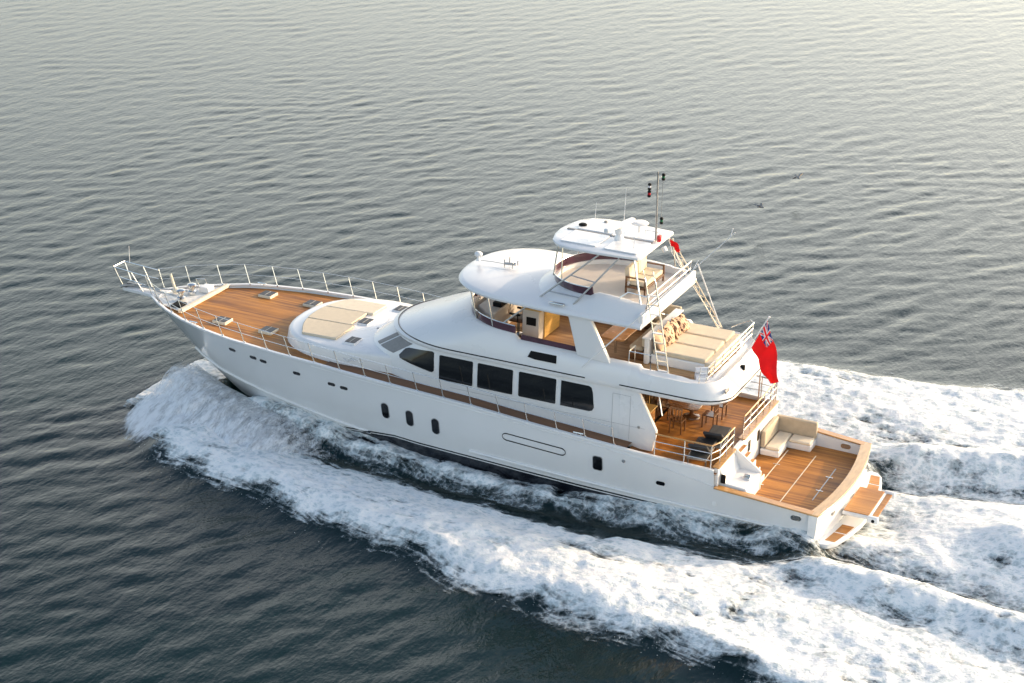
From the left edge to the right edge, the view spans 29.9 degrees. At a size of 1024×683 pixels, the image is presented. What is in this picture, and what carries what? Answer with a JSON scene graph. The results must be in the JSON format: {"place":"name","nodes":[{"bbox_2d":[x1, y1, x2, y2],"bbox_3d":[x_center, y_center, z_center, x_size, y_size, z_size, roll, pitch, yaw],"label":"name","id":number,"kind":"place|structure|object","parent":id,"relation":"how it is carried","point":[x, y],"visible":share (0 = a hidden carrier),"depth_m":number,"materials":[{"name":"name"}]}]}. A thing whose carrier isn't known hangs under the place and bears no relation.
{"place":"outdoors","nodes":[
{"label":"outdoors","id":0,"kind":"place"},
{"bbox_2d":[0,0,1023,682],"bbox_3d":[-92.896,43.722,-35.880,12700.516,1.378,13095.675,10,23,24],"label":"sea","id":1,"kind":"structure","parent":0,"point":[414,148],"depth_m":90.61,"materials":[{"name":"grey liquid"}]},
{"bbox_2d":[125,364,314,455],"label":"bow spray","id":2,"kind":"object","parent":1,"relation":"on","point":[183,397],"visible":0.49,"depth_m":68.00,"materials":[{"name":"white liquid"}]},
{"bbox_2d":[113,171,895,549],"bbox_3d":[-1.271,-1.181,65.760,29.856,11.451,6.560,11,24,23],"label":"motor yacht","id":3,"kind":"object","parent":1,"relation":"on","point":[559,395],"visible":0.98,"depth_m":63.34,"materials":[{"name":"paint"}]},
{"bbox_2d":[302,318,353,339],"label":"sun pad","id":4,"kind":"object","parent":3,"relation":"on","point":[323,329],"visible":1,"depth_m":67.13,"materials":[{"name":"beige fabric"}]},
{"bbox_2d":[308,306,366,325],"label":"sun pad","id":5,"kind":"object","parent":3,"relation":"on","point":[338,315],"visible":1,"depth_m":68.31,"materials":[{"name":"beige fabric"}]},
{"bbox_2d":[327,299,386,314],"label":"sun pad","id":6,"kind":"object","parent":3,"relation":"on","point":[370,308],"visible":1,"depth_m":69.25,"materials":[{"name":"beige fabric"}]},
{"bbox_2d":[509,307,522,335],"bbox_3d":[0.305,-0.798,63.974,0.704,1.214,0.690,11,24,23],"label":"helm chair","id":7,"kind":"object","parent":3,"relation":"on","point":[518,318],"visible":0.54,"depth_m":63.88,"materials":[{"name":"silver metal"}]},
{"bbox_2d":[601,325,636,352],"bbox_3d":[3.588,-0.078,63.169,0.840,0.640,1.700,11,24,23],"label":"dining table","id":8,"kind":"object","parent":3,"relation":"on","point":[612,332],"visible":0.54,"depth_m":62.78,"materials":[{"name":"brown wood"}]},
{"bbox_2d":[625,256,664,295],"bbox_3d":[4.313,-2.190,62.688,0.803,0.831,1.710,11,24,23],"label":"lounge sofa","id":9,"kind":"object","parent":3,"relation":"on","point":[641,265],"visible":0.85,"depth_m":62.43,"materials":[{"name":"beige fabric"}]},
{"bbox_2d":[656,397,672,419],"bbox_3d":[5.115,2.077,64.118,0.445,0.950,0.460,11,24,23],"label":"dining chair","id":10,"kind":"object","parent":3,"relation":"on","point":[664,404],"visible":0.41,"depth_m":64.03,"materials":[{"name":"brown wood"}]},
{"bbox_2d":[670,239,679,252],"bbox_3d":[5.322,-3.117,62.600,0.385,0.445,0.109,15,26,34],"label":"signal flag","id":11,"kind":"object","parent":3,"relation":"attached to","point":[675,245],"visible":1,"depth_m":62.58,"materials":[{"name":"red fabric"}]},
{"bbox_2d":[668,406,685,434],"bbox_3d":[5.442,2.525,63.029,0.460,0.950,0.445,11,24,23],"label":"dining chair","id":12,"kind":"object","parent":3,"relation":"on","point":[677,419],"visible":1,"depth_m":62.84,"materials":[{"name":"brown wood"}]},
{"bbox_2d":[653,343,713,363],"bbox_3d":[5.545,0.346,62.000,1.800,0.160,0.904,11,24,23],"label":"sunbed cushion","id":13,"kind":"object","parent":3,"relation":"on","point":[688,353],"visible":0.81,"depth_m":61.78,"materials":[{"name":"beige fabric"}]},
{"bbox_2d":[654,329,665,351],"bbox_3d":[4.782,-0.036,61.980,0.382,0.520,0.660,9,23,18],"label":"throw pillow","id":14,"kind":"object","parent":13,"relation":"on","point":[658,338],"visible":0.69,"depth_m":61.76,"materials":[{"name":"beige fabric"}]},
{"bbox_2d":[659,327,675,347],"bbox_3d":[5.040,-0.162,62.310,0.382,0.520,0.660,17,27,33],"label":"throw pillow","id":15,"kind":"object","parent":13,"relation":"on","point":[669,337],"visible":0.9,"depth_m":62.20,"materials":[{"name":"fabric"}]},
{"bbox_2d":[668,400,702,419],"bbox_3d":[6.031,2.167,64.221,1.100,0.750,2.200,11,24,23],"label":"aft table","id":16,"kind":"object","parent":3,"relation":"on","point":[691,414],"visible":0.48,"depth_m":63.47,"materials":[{"name":"brown wood"}]},
{"bbox_2d":[675,333,724,352],"bbox_3d":[5.967,0.025,62.824,1.800,0.160,0.904,11,24,23],"label":"sunbed cushion","id":17,"kind":"object","parent":3,"relation":"on","point":[715,345],"visible":0.57,"depth_m":62.64,"materials":[{"name":"beige fabric"}]},
{"bbox_2d":[664,320,674,336],"bbox_3d":[5.140,-0.321,62.672,0.349,0.548,0.660,8,23,15],"label":"throw pillow","id":18,"kind":"object","parent":17,"relation":"on","point":[668,323],"visible":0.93,"depth_m":62.60,"materials":[{"name":"beige fabric"}]},
{"bbox_2d":[670,318,680,337],"bbox_3d":[5.356,-0.443,63.013,0.372,0.530,0.660,4,22,7],"label":"throw pillow","id":19,"kind":"object","parent":17,"relation":"on","point":[675,327],"visible":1,"depth_m":62.80,"materials":[{"name":"fabric"}]},
{"bbox_2d":[686,436,716,466],"bbox_3d":[6.088,3.356,61.325,0.660,0.714,1.500,9,23,18],"label":"deck lounger","id":20,"kind":"object","parent":3,"relation":"on","point":[704,448],"visible":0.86,"depth_m":60.95,"materials":[{"name":"fabric"}]},
{"bbox_2d":[694,367,708,380],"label":"rolled towels","id":21,"kind":"object","parent":3,"relation":"on","point":[697,372],"visible":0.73,"depth_m":60.83,"materials":[{"name":"white fabric"}]},
{"bbox_2d":[684,322,734,342],"bbox_3d":[6.393,-0.299,63.656,1.800,0.160,0.904,11,24,23],"label":"sunbed cushion","id":22,"kind":"object","parent":3,"relation":"on","point":[725,335],"visible":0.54,"depth_m":63.48,"materials":[{"name":"beige fabric"}]},
{"bbox_2d":[673,313,689,334],"bbox_3d":[5.607,-0.590,63.422,0.392,0.509,0.660,14,25,28],"label":"throw pillow","id":23,"kind":"object","parent":22,"relation":"on","point":[682,321],"visible":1,"depth_m":63.28,"materials":[{"name":"beige fabric"}]},
{"bbox_2d":[701,405,718,426],"bbox_3d":[6.564,2.368,63.491,0.445,0.950,0.460,11,24,23],"label":"dining chair","id":24,"kind":"object","parent":3,"relation":"on","point":[711,414],"visible":0.83,"depth_m":63.42,"materials":[{"name":"brown wood"}]},
{"bbox_2d":[703,425,731,453],"bbox_3d":[6.652,3.014,62.211,0.660,0.714,1.500,9,23,18],"label":"deck lounger","id":25,"kind":"object","parent":3,"relation":"on","point":[718,433],"visible":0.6,"depth_m":62.01,"materials":[{"name":"fabric"}]},
{"bbox_2d":[711,402,727,419],"bbox_3d":[6.951,2.073,64.248,0.445,0.950,0.460,11,24,23],"label":"dining chair","id":26,"kind":"object","parent":3,"relation":"on","point":[722,406],"visible":0.48,"depth_m":64.14,"materials":[{"name":"brown wood"}]},
{"bbox_2d":[752,321,778,383],"bbox_3d":[8.138,0.349,61.542,0.960,2.172,0.276,14,25,32],"label":"ensign flag","id":27,"kind":"object","parent":3,"relation":"hanging from","point":[764,349],"visible":1,"depth_m":61.53,"materials":[{"name":"red fabric"}]},
{"bbox_2d":[133,360,1012,682],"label":"spray drops","id":28,"kind":"object","parent":1,"relation":"on","point":[381,542],"visible":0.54,"depth_m":64.43,"materials":[{"name":"white liquid"}]},
{"bbox_2d":[126,358,1023,682],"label":"wake foam","id":29,"kind":"object","parent":1,"relation":"on","point":[954,544],"visible":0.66,"depth_m":59.38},
{"bbox_2d":[792,173,802,178],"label":"seagull","id":30,"kind":"object","parent":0,"point":[797,176],"visible":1,"depth_m":94.39,"materials":[{"name":"grey"}]}
]}

